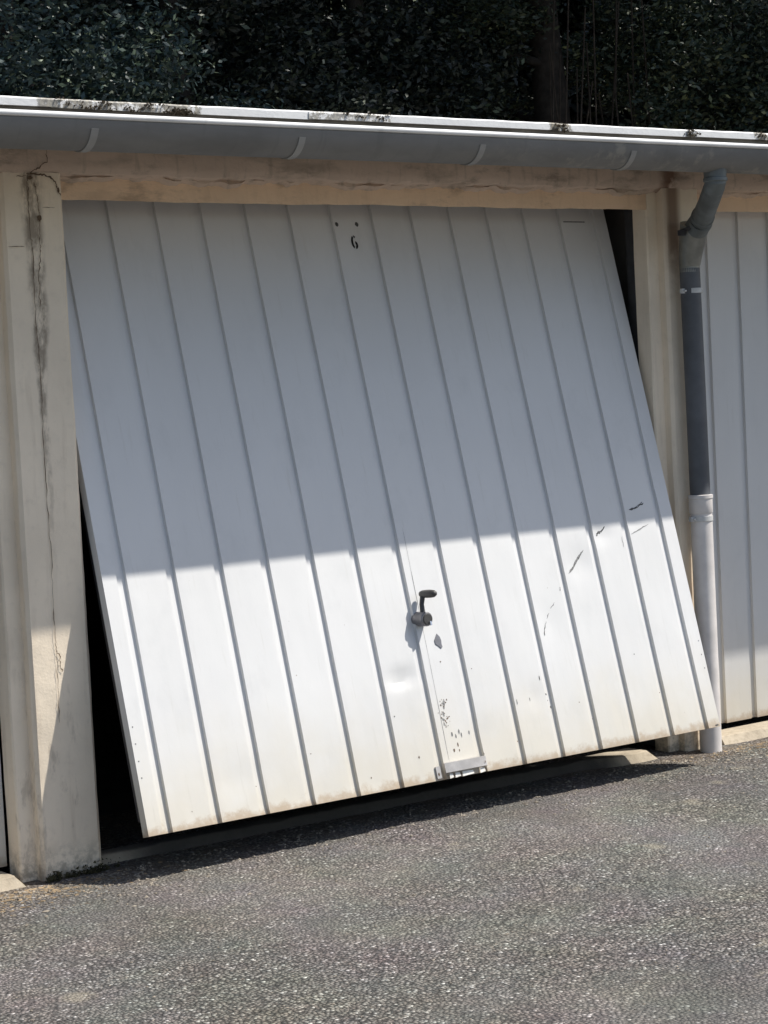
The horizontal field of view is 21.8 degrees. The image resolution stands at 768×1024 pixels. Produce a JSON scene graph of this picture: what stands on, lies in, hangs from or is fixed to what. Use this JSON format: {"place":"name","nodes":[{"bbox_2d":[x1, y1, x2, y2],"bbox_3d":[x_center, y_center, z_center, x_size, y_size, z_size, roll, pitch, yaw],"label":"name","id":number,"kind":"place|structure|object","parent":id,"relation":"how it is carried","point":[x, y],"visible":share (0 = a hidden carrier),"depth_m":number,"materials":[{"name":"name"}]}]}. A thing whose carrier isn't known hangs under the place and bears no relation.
{"place":"outdoors","nodes":[
{"label":"outdoors","id":0,"kind":"place"},
{"bbox_2d":[0,715,767,1023],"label":"ground","id":1,"kind":"structure","parent":0,"point":[564,875],"depth_m":5.48,"materials":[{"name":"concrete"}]},
{"bbox_2d":[45,857,123,882],"bbox_3d":[-0.919,1.095,6.115,0.277,0.051,0.046,-5,4,-35],"label":"moss","id":2,"kind":"object","parent":1,"relation":"on","point":[92,870],"visible":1,"depth_m":6.11,"materials":[{"name":"green plant"}]},
{"bbox_2d":[0,0,292,109],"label":"conifer tree","id":3,"kind":"object","parent":1,"relation":"on","point":[87,75],"visible":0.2,"depth_m":15.82,"materials":[{"name":"green plant"}]},
{"bbox_2d":[13,0,430,115],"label":"dark tree","id":4,"kind":"object","parent":1,"relation":"on","point":[303,52],"visible":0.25,"depth_m":18.09,"materials":[{"name":"green plant"}]},
{"bbox_2d":[184,0,556,119],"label":"dark tree","id":5,"kind":"object","parent":1,"relation":"on","point":[396,55],"visible":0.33,"depth_m":19.59,"materials":[{"name":"green plant"}]},
{"bbox_2d":[0,95,767,891],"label":"garage building","id":6,"kind":"structure","parent":1,"relation":"on","point":[342,455],"depth_m":6.67,"materials":[{"name":"concrete"}]},
{"bbox_2d":[0,762,6,866],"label":"garage door","id":7,"kind":"structure","parent":6,"relation":"in","point":[3,859],"depth_m":6.10,"materials":[{"name":"grey paint"}]},
{"bbox_2d":[62,200,719,837],"bbox_3d":[0.075,-0.114,6.808,2.400,2.051,0.156,-5,-11,-35],"label":"garage door","id":8,"kind":"structure","parent":6,"relation":"in","point":[373,499],"depth_m":6.71,"materials":[{"name":"white paint"}]},
{"bbox_2d":[677,168,727,752],"bbox_3d":[1.204,-0.134,7.337,0.135,2.212,0.538,-3,3,1],"label":"downpipe","id":9,"kind":"object","parent":6,"relation":"attached to","point":[695,228],"visible":0.98,"depth_m":7.52,"materials":[{"name":"plastic"}]},
{"bbox_2d":[700,211,767,722],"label":"garage door","id":10,"kind":"structure","parent":6,"relation":"in","point":[734,262],"depth_m":7.98,"materials":[{"name":"grey paint"}]},
{"bbox_2d":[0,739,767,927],"bbox_3d":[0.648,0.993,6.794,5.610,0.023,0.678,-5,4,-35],"label":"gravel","id":11,"kind":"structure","parent":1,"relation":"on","point":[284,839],"depth_m":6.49,"materials":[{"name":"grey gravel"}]},
{"bbox_2d":[0,741,767,915],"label":"leaf litter","id":12,"kind":"object","parent":1,"relation":"on","point":[66,888],"visible":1,"depth_m":5.96,"materials":[{"name":"brown plant"}]},
{"bbox_2d":[13,0,766,130],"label":"hedge","id":13,"kind":"object","parent":1,"relation":"on","point":[576,17],"visible":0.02,"depth_m":23.86,"materials":[{"name":"green plant"}]},
{"bbox_2d":[387,0,708,126],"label":"creeper clad tree","id":14,"kind":"object","parent":1,"relation":"on","point":[549,96],"visible":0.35,"depth_m":20.57,"materials":[{"name":"green plant"}]},
{"bbox_2d":[562,0,767,132],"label":"broadleaf tree","id":15,"kind":"object","parent":1,"relation":"on","point":[739,103],"visible":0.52,"depth_m":20.42,"materials":[{"name":"green plant"}]},
{"bbox_2d":[705,1,767,132],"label":"dark tree","id":16,"kind":"object","parent":1,"relation":"on","point":[766,3],"visible":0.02,"depth_m":21.86,"materials":[{"name":"green plant"}]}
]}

